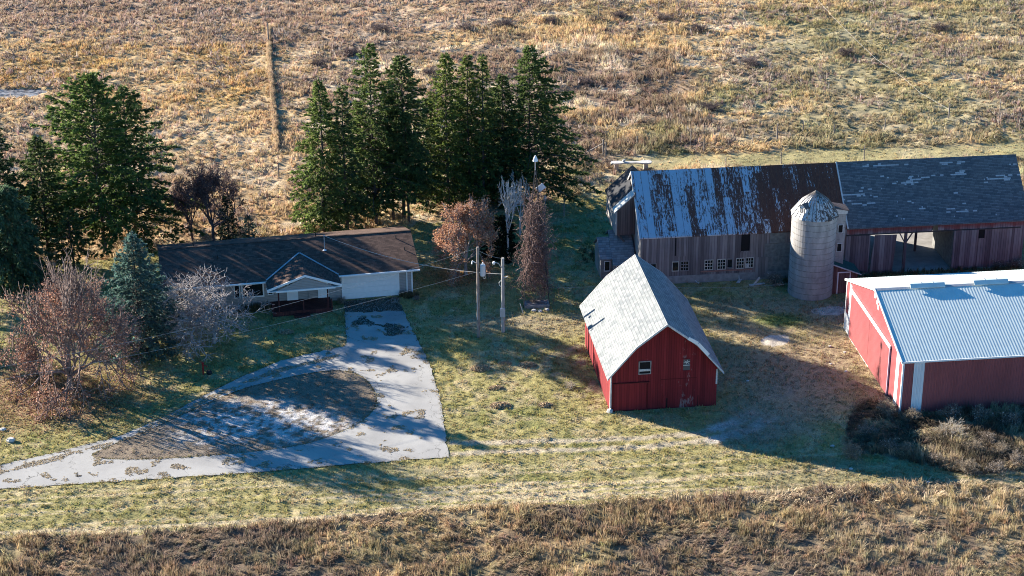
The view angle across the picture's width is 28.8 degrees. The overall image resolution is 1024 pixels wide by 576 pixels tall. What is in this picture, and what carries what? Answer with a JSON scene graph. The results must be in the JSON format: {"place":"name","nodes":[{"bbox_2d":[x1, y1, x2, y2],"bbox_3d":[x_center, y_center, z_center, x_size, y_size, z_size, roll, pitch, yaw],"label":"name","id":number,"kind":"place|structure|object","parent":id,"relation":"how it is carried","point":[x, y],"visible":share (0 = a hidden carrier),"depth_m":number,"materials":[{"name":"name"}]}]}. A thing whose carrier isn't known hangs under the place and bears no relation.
{"place":"outdoors","nodes":[
{"label":"outdoors","id":0,"kind":"place"},
{"bbox_2d":[0,89,46,97],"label":"pond","id":1,"kind":"structure","parent":0,"point":[22,92],"depth_m":231.56,"materials":[{"name":"liquid"}]},
{"bbox_2d":[0,297,448,487],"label":"driveway","id":2,"kind":"structure","parent":0,"point":[400,390],"depth_m":154.81,"materials":[{"name":"concrete"}]},
{"bbox_2d":[0,298,439,488],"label":"driveway litter","id":3,"kind":"object","parent":2,"relation":"on","point":[220,393],"visible":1,"depth_m":155.75,"materials":[{"name":"brown plant"}]},
{"bbox_2d":[75,297,408,476],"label":"wet leaves","id":4,"kind":"object","parent":2,"relation":"on","point":[393,308],"visible":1,"depth_m":176.01,"materials":[{"name":"brown plant"}]},
{"bbox_2d":[0,0,1023,575],"bbox_3d":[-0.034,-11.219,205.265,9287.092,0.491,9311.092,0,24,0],"label":"ground","id":5,"kind":"structure","parent":0,"point":[224,408],"depth_m":161.92,"materials":[{"name":"plant"}]},
{"bbox_2d":[0,127,51,264],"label":"spruce tree","id":6,"kind":"object","parent":5,"relation":"on","point":[7,178],"visible":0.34,"depth_m":181.94,"materials":[{"name":"green plant"}]},
{"bbox_2d":[0,183,52,304],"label":"weeping evergreen","id":7,"kind":"object","parent":5,"relation":"on","point":[17,258],"visible":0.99,"depth_m":177.80,"materials":[{"name":"green plant"}]},
{"bbox_2d":[16,134,79,261],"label":"spruce tree","id":8,"kind":"object","parent":5,"relation":"on","point":[35,202],"visible":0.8,"depth_m":182.60,"materials":[{"name":"green plant"}]},
{"bbox_2d":[41,208,104,271],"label":"spruce tree","id":9,"kind":"object","parent":5,"relation":"on","point":[77,240],"visible":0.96,"depth_m":181.56,"materials":[{"name":"green plant"}]},
{"bbox_2d":[0,247,149,421],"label":"oak tree","id":10,"kind":"object","parent":5,"relation":"on","point":[71,295],"visible":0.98,"depth_m":159.18,"materials":[{"name":"brown plant"}]},
{"bbox_2d":[18,71,168,255],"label":"pine tree","id":11,"kind":"object","parent":5,"relation":"on","point":[80,162],"visible":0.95,"depth_m":182.61,"materials":[{"name":"green plant"}]},
{"bbox_2d":[0,335,238,456],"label":"fallen oak leaves","id":12,"kind":"object","parent":5,"relation":"on","point":[41,401],"visible":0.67,"depth_m":160.45,"materials":[{"name":"brown plant"}]},
{"bbox_2d":[88,230,190,368],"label":"blue spruce","id":13,"kind":"object","parent":5,"relation":"on","point":[154,322],"visible":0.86,"depth_m":165.59,"materials":[{"name":"green plant"}]},
{"bbox_2d":[82,85,205,254],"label":"spruce tree","id":14,"kind":"object","parent":5,"relation":"on","point":[131,114],"visible":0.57,"depth_m":186.24,"materials":[{"name":"green plant"}]},
{"bbox_2d":[166,180,212,240],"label":"ornamental tree","id":15,"kind":"object","parent":5,"relation":"on","point":[177,195],"visible":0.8,"depth_m":187.69,"materials":[{"name":"brown plant"}]},
{"bbox_2d":[143,263,273,362],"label":"crabapple tree","id":16,"kind":"object","parent":5,"relation":"on","point":[193,313],"visible":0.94,"depth_m":167.35,"materials":[{"name":"grey plant"}]},
{"bbox_2d":[175,159,247,240],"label":"ornamental tree","id":17,"kind":"object","parent":5,"relation":"on","point":[204,183],"visible":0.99,"depth_m":187.25,"materials":[{"name":"brown plant"}]},
{"bbox_2d":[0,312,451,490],"bbox_3d":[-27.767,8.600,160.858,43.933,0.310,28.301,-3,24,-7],"label":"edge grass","id":18,"kind":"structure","parent":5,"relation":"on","point":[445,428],"depth_m":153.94,"materials":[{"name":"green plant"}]},
{"bbox_2d":[214,195,244,239],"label":"young spruce","id":19,"kind":"object","parent":5,"relation":"on","point":[232,220],"visible":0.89,"depth_m":189.19,"materials":[{"name":"green plant"}]},
{"bbox_2d":[236,214,257,238],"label":"young spruce","id":20,"kind":"object","parent":5,"relation":"on","point":[248,230],"visible":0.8,"depth_m":189.32,"materials":[{"name":"green plant"}]},
{"bbox_2d":[265,26,279,151],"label":"fence line grass","id":21,"kind":"structure","parent":5,"relation":"on","point":[275,123],"depth_m":229.12,"materials":[{"name":"beige plant"}]},
{"bbox_2d":[157,226,419,317],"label":"ranch house","id":22,"kind":"structure","parent":5,"relation":"on","point":[282,270],"depth_m":176.97,"materials":[{"name":"brown"}]},
{"bbox_2d":[241,284,264,297],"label":"window","id":23,"kind":"structure","parent":22,"relation":"in","point":[259,288],"depth_m":175.77,"materials":[{"name":"glass"}]},
{"bbox_2d":[286,281,297,300],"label":"front door","id":24,"kind":"structure","parent":22,"relation":"in","point":[290,295],"depth_m":176.67,"materials":[{"name":"white paint"}]},
{"bbox_2d":[343,274,397,298],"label":"garage door","id":25,"kind":"structure","parent":22,"relation":"in","point":[386,286],"depth_m":177.82,"materials":[{"name":"white paint"}]},
{"bbox_2d":[308,57,337,67],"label":"meadow brush","id":26,"kind":"object","parent":5,"relation":"on","point":[320,61],"visible":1,"depth_m":240.07,"materials":[{"name":"brown plant"}]},
{"bbox_2d":[287,76,367,233],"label":"spruce tree","id":27,"kind":"object","parent":5,"relation":"on","point":[311,150],"visible":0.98,"depth_m":188.77,"materials":[{"name":"green plant"}]},
{"bbox_2d":[308,86,377,229],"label":"spruce tree","id":28,"kind":"object","parent":5,"relation":"on","point":[342,128],"visible":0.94,"depth_m":188.81,"materials":[{"name":"green plant"}]},
{"bbox_2d":[335,46,360,56],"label":"meadow brush","id":29,"kind":"object","parent":5,"relation":"on","point":[352,51],"visible":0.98,"depth_m":243.81,"materials":[{"name":"brown plant"}]},
{"bbox_2d":[332,104,393,218],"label":"spruce tree","id":30,"kind":"object","parent":5,"relation":"on","point":[367,147],"visible":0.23,"depth_m":192.75,"materials":[{"name":"green plant"}]},
{"bbox_2d":[360,23,392,31],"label":"meadow brush","id":31,"kind":"object","parent":5,"relation":"on","point":[375,28],"visible":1,"depth_m":253.28,"materials":[{"name":"brown plant"}]},
{"bbox_2d":[328,43,431,224],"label":"spruce tree","id":32,"kind":"object","parent":5,"relation":"on","point":[367,92],"visible":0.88,"depth_m":189.57,"materials":[{"name":"green plant"}]},
{"bbox_2d":[363,95,417,219],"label":"spruce tree","id":33,"kind":"object","parent":5,"relation":"on","point":[387,150],"visible":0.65,"depth_m":190.77,"materials":[{"name":"green plant"}]},
{"bbox_2d":[362,55,450,219],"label":"spruce tree","id":34,"kind":"object","parent":5,"relation":"on","point":[410,101],"visible":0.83,"depth_m":190.66,"materials":[{"name":"green plant"}]},
{"bbox_2d":[384,112,431,221],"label":"spruce tree","id":35,"kind":"object","parent":5,"relation":"on","point":[408,123],"visible":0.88,"depth_m":190.64,"materials":[{"name":"green plant"}]},
{"bbox_2d":[415,66,438,78],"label":"meadow brush","id":36,"kind":"object","parent":5,"relation":"on","point":[427,71],"visible":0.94,"depth_m":236.38,"materials":[{"name":"brown plant"}]},
{"bbox_2d":[408,97,454,214],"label":"spruce tree","id":37,"kind":"object","parent":5,"relation":"on","point":[430,143],"visible":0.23,"depth_m":195.97,"materials":[{"name":"green plant"}]},
{"bbox_2d":[412,51,484,211],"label":"spruce tree","id":38,"kind":"object","parent":5,"relation":"on","point":[439,102],"visible":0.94,"depth_m":192.76,"materials":[{"name":"green plant"}]},
{"bbox_2d":[437,95,480,204],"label":"spruce tree","id":39,"kind":"object","parent":5,"relation":"on","point":[465,119],"visible":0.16,"depth_m":196.95,"materials":[{"name":"green plant"}]},
{"bbox_2d":[429,193,502,287],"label":"russet tree","id":40,"kind":"object","parent":5,"relation":"on","point":[476,225],"visible":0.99,"depth_m":180.46,"materials":[{"name":"brown plant"}]},
{"bbox_2d":[441,54,499,209],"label":"spruce tree","id":41,"kind":"object","parent":5,"relation":"on","point":[468,61],"visible":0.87,"depth_m":193.55,"materials":[{"name":"green plant"}]},
{"bbox_2d":[471,247,485,337],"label":"utility pole","id":42,"kind":"object","parent":5,"relation":"on","point":[481,269],"visible":1,"depth_m":168.39,"materials":[{"name":"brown wood"}]},
{"bbox_2d":[1,272,474,379],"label":"overhead wire","id":43,"kind":"object","parent":42,"relation":"attached to","point":[231,334],"visible":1,"depth_m":159.22,"materials":[{"name":"black metal"}]},
{"bbox_2d":[470,364,492,371],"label":"clipping heap","id":44,"kind":"object","parent":5,"relation":"on","point":[481,368],"visible":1,"depth_m":164.94,"materials":[{"name":"beige plant"}]},
{"bbox_2d":[462,54,503,204],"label":"spruce tree","id":45,"kind":"object","parent":5,"relation":"on","point":[483,77],"visible":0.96,"depth_m":193.09,"materials":[{"name":"green plant"}]},
{"bbox_2d":[414,249,556,298],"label":"fallen russet leaves","id":46,"kind":"object","parent":5,"relation":"on","point":[472,270],"visible":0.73,"depth_m":182.65,"materials":[{"name":"brown plant"}]},
{"bbox_2d":[479,86,518,208],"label":"spruce tree","id":47,"kind":"object","parent":5,"relation":"on","point":[499,127],"visible":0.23,"depth_m":196.88,"materials":[{"name":"green plant"}]},
{"bbox_2d":[479,214,520,263],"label":"evergreen shrub","id":48,"kind":"object","parent":5,"relation":"on","point":[500,243],"visible":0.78,"depth_m":185.47,"materials":[{"name":"green plant"}]},
{"bbox_2d":[492,257,507,332],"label":"utility pole","id":49,"kind":"object","parent":5,"relation":"on","point":[502,312],"visible":1,"depth_m":170.17,"materials":[{"name":"grey wood"}]},
{"bbox_2d":[490,401,511,408],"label":"clipping heap","id":50,"kind":"object","parent":5,"relation":"on","point":[501,405],"visible":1,"depth_m":158.87,"materials":[{"name":"beige plant"}]},
{"bbox_2d":[474,73,535,206],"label":"spruce tree","id":51,"kind":"object","parent":5,"relation":"on","point":[501,100],"visible":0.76,"depth_m":194.67,"materials":[{"name":"green plant"}]},
{"bbox_2d":[492,18,517,27],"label":"meadow brush","id":52,"kind":"object","parent":5,"relation":"on","point":[505,22],"visible":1,"depth_m":254.84,"materials":[{"name":"brown plant"}]},
{"bbox_2d":[498,177,523,255],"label":"birch tree","id":53,"kind":"object","parent":5,"relation":"on","point":[507,204],"visible":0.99,"depth_m":183.92,"materials":[{"name":"grey plant"}]},
{"bbox_2d":[0,0,1023,262],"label":"meadow grass","id":54,"kind":"structure","parent":5,"relation":"on","point":[662,58],"depth_m":237.68,"materials":[{"name":"beige plant"}]},
{"bbox_2d":[0,475,1023,575],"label":"foreground weeds","id":55,"kind":"object","parent":5,"relation":"on","point":[827,517],"visible":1,"depth_m":139.91,"materials":[{"name":"brown plant"}]},
{"bbox_2d":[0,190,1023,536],"bbox_3d":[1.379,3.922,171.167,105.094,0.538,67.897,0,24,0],"label":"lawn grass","id":56,"kind":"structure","parent":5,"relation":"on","point":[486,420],"depth_m":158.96,"materials":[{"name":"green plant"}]},
{"bbox_2d":[0,475,1023,538],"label":"matted straw","id":57,"kind":"object","parent":5,"relation":"on","point":[798,491],"visible":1,"depth_m":145.40,"materials":[{"name":"beige plant"}]},
{"bbox_2d":[504,172,533,234],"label":"birch tree","id":58,"kind":"object","parent":5,"relation":"on","point":[521,188],"visible":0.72,"depth_m":190.04,"materials":[{"name":"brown plant"}]},
{"bbox_2d":[522,155,549,308],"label":"windmill tower","id":59,"kind":"structure","parent":5,"relation":"on","point":[540,187],"depth_m":173.64,"materials":[{"name":"metal"}]},
{"bbox_2d":[506,180,560,303],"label":"bare vine","id":60,"kind":"object","parent":59,"relation":"attached to","point":[538,238],"visible":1,"depth_m":174.88,"materials":[{"name":"brown plant"}]},
{"bbox_2d":[524,300,549,308],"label":"stone pad","id":61,"kind":"object","parent":5,"relation":"on","point":[538,304],"visible":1,"depth_m":176.11,"materials":[{"name":"stone"}]},
{"bbox_2d":[490,44,602,208],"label":"spruce tree","id":62,"kind":"object","parent":5,"relation":"on","point":[541,133],"visible":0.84,"depth_m":194.50,"materials":[{"name":"green plant"}]},
{"bbox_2d":[574,75,600,88],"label":"meadow brush","id":63,"kind":"object","parent":5,"relation":"on","point":[587,80],"visible":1,"depth_m":233.18,"materials":[{"name":"brown plant"}]},
{"bbox_2d":[180,246,1023,315],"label":"wall weeds","id":64,"kind":"object","parent":5,"relation":"on","point":[406,295],"depth_m":182.44,"materials":[{"name":"brown plant"}]},
{"bbox_2d":[594,230,635,278],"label":"milk house","id":65,"kind":"structure","parent":5,"relation":"on","point":[613,252],"depth_m":181.77,"materials":[{"name":"grey wood"}]},
{"bbox_2d":[611,159,651,170],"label":"stone bench","id":66,"kind":"object","parent":5,"relation":"on","point":[624,161],"visible":0.98,"depth_m":207.04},
{"bbox_2d":[580,254,723,411],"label":"red barn","id":67,"kind":"structure","parent":5,"relation":"on","point":[647,345],"depth_m":158.20,"materials":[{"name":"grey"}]},
{"bbox_2d":[613,383,645,410],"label":"sliding door","id":68,"kind":"structure","parent":67,"relation":"in","point":[632,396],"depth_m":157.67,"materials":[{"name":"red wood"}]},
{"bbox_2d":[638,361,650,374],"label":"window","id":69,"kind":"structure","parent":67,"relation":"in","point":[644,366],"depth_m":156.83,"materials":[{"name":"grey wood"}]},
{"bbox_2d":[682,358,690,371],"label":"window","id":70,"kind":"structure","parent":67,"relation":"in","point":[686,362],"depth_m":157.17,"materials":[{"name":"grey glass"}]},
{"bbox_2d":[684,23,715,31],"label":"meadow brush","id":71,"kind":"object","parent":5,"relation":"on","point":[699,27],"visible":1,"depth_m":252.56,"materials":[{"name":"brown plant"}]},
{"bbox_2d":[696,101,725,112],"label":"meadow brush","id":72,"kind":"object","parent":5,"relation":"on","point":[710,106],"visible":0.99,"depth_m":224.61,"materials":[{"name":"brown plant"}]},
{"bbox_2d":[627,162,846,283],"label":"weathered barn","id":73,"kind":"structure","parent":5,"relation":"on","point":[714,224],"depth_m":180.72,"materials":[{"name":"wood"}]},
{"bbox_2d":[605,165,638,241],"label":"wing","id":74,"kind":"structure","parent":73,"relation":"attached to","point":[620,204],"depth_m":181.59,"materials":[{"name":"grey wood"}]},
{"bbox_2d":[675,237,687,256],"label":"loft door","id":75,"kind":"structure","parent":73,"relation":"in","point":[681,241],"depth_m":179.54,"materials":[{"name":"grey wood"}]},
{"bbox_2d":[755,257,767,277],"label":"stable door","id":76,"kind":"structure","parent":73,"relation":"in","point":[761,262],"depth_m":181.26,"materials":[{"name":"grey wood"}]},
{"bbox_2d":[739,55,759,67],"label":"meadow brush","id":77,"kind":"object","parent":5,"relation":"on","point":[750,60],"visible":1,"depth_m":239.85,"materials":[{"name":"brown plant"}]},
{"bbox_2d":[761,272,783,286],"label":"dry shrub","id":78,"kind":"object","parent":5,"relation":"on","point":[775,279],"visible":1,"depth_m":180.09,"materials":[{"name":"brown plant"}]},
{"bbox_2d":[787,190,838,300],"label":"silo","id":79,"kind":"object","parent":5,"relation":"on","point":[815,215],"visible":1,"depth_m":175.85,"materials":[{"name":"concrete"}]},
{"bbox_2d":[830,47,859,55],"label":"meadow brush","id":80,"kind":"object","parent":5,"relation":"on","point":[842,51],"visible":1,"depth_m":243.23,"materials":[{"name":"brown plant"}]},
{"bbox_2d":[832,260,861,293],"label":"feed room","id":81,"kind":"object","parent":5,"relation":"on","point":[844,270],"visible":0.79,"depth_m":178.26,"materials":[{"name":"red wood"}]},
{"bbox_2d":[832,202,849,263],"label":"silo chute","id":82,"kind":"object","parent":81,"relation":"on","point":[842,209],"visible":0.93,"depth_m":177.38,"materials":[{"name":"concrete"}]},
{"bbox_2d":[840,441,868,461],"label":"dry shrub","id":83,"kind":"object","parent":5,"relation":"on","point":[852,450],"visible":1,"depth_m":150.86,"materials":[{"name":"brown plant"}]},
{"bbox_2d":[858,421,881,437],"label":"dry shrub","id":84,"kind":"object","parent":5,"relation":"on","point":[865,429],"visible":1,"depth_m":154.07,"materials":[{"name":"brown plant"}]},
{"bbox_2d":[879,436,898,453],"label":"dry shrub","id":85,"kind":"object","parent":5,"relation":"on","point":[887,442],"visible":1,"depth_m":152.01,"materials":[{"name":"brown plant"}]},
{"bbox_2d":[876,397,903,420],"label":"dry shrub","id":86,"kind":"object","parent":5,"relation":"on","point":[883,406],"visible":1,"depth_m":157.11,"materials":[{"name":"brown plant"}]},
{"bbox_2d":[897,407,921,420],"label":"dry shrub","id":87,"kind":"object","parent":5,"relation":"on","point":[911,413],"visible":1,"depth_m":156.46,"materials":[{"name":"brown plant"}]},
{"bbox_2d":[836,154,1023,273],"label":"machine shed","id":88,"kind":"structure","parent":5,"relation":"on","point":[929,214],"depth_m":182.90,"materials":[{"name":"dark shingle"},{"name":"weathered wood boards"}]},
{"bbox_2d":[845,235,870,271],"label":"sliding door","id":89,"kind":"structure","parent":88,"relation":"in","point":[857,248],"depth_m":181.65,"materials":[{"name":"wood"}]},
{"bbox_2d":[869,234,896,272],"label":"barn door","id":90,"kind":"structure","parent":88,"relation":"in","point":[882,258],"depth_m":181.97,"materials":[{"name":"wood"}]},
{"bbox_2d":[951,229,978,268],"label":"sliding door","id":91,"kind":"structure","parent":88,"relation":"in","point":[964,250],"depth_m":182.81,"materials":[{"name":"wood"}]},
{"bbox_2d":[839,395,1023,474],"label":"shed brush","id":92,"kind":"object","parent":5,"relation":"on","point":[927,442],"visible":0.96,"depth_m":153.65,"materials":[{"name":"dry shrub twigs"},{"name":"leaves"}]},
{"bbox_2d":[844,269,1023,412],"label":"metal shed","id":93,"kind":"structure","parent":5,"relation":"on","point":[930,342],"depth_m":159.06,"materials":[{"name":"red metal"}]},
{"bbox_2d":[848,294,869,363],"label":"sliding door","id":94,"kind":"structure","parent":93,"relation":"in","point":[859,323],"depth_m":167.10,"materials":[{"name":"red metal"}]},
{"bbox_2d":[867,321,888,392],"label":"sliding door","id":95,"kind":"structure","parent":93,"relation":"in","point":[878,350],"depth_m":162.16,"materials":[{"name":"red metal"}]},
{"bbox_2d":[936,403,962,420],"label":"dry shrub","id":96,"kind":"object","parent":5,"relation":"on","point":[954,412],"visible":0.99,"depth_m":156.77,"materials":[{"name":"brown plant"}]},
{"bbox_2d":[932,416,968,440],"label":"dry shrub","id":97,"kind":"object","parent":5,"relation":"on","point":[958,428],"visible":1,"depth_m":153.97,"materials":[{"name":"beige plant"}]},
{"bbox_2d":[950,458,981,475],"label":"dry shrub","id":98,"kind":"object","parent":5,"relation":"on","point":[965,465],"visible":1,"depth_m":148.63,"materials":[{"name":"brown plant"}]},
{"bbox_2d":[960,437,988,453],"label":"dry shrub","id":99,"kind":"object","parent":5,"relation":"on","point":[978,445],"visible":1,"depth_m":151.46,"materials":[{"name":"brown plant"}]},
{"bbox_2d":[968,403,995,422],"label":"dry shrub","id":100,"kind":"object","parent":5,"relation":"on","point":[980,412],"visible":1,"depth_m":156.29,"materials":[{"name":"brown plant"}]},
{"bbox_2d":[979,430,997,444],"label":"dry shrub","id":101,"kind":"object","parent":5,"relation":"on","point":[990,437],"visible":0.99,"depth_m":152.86,"materials":[{"name":"brown plant"}]},
{"bbox_2d":[984,459,1006,474],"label":"dry shrub","id":102,"kind":"object","parent":5,"relation":"on","point":[997,467],"visible":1,"depth_m":148.74,"materials":[{"name":"brown plant"}]},
{"bbox_2d":[990,438,1015,458],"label":"dry shrub","id":103,"kind":"object","parent":5,"relation":"on","point":[1002,446],"visible":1,"depth_m":151.16,"materials":[{"name":"brown plant"}]},
{"bbox_2d":[997,408,1023,428],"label":"dry shrub","id":104,"kind":"object","parent":5,"relation":"on","point":[1015,419],"visible":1,"depth_m":155.35,"materials":[{"name":"brown plant"}]},
{"bbox_2d":[1005,255,1023,267],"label":"dry shrub","id":105,"kind":"object","parent":5,"relation":"on","point":[1019,263],"visible":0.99,"depth_m":183.74,"materials":[{"name":"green plant"}]},
{"bbox_2d":[1009,449,1023,467],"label":"dry shrub","id":106,"kind":"object","parent":5,"relation":"on","point":[1016,456],"visible":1,"depth_m":149.73,"materials":[{"name":"brown plant"}]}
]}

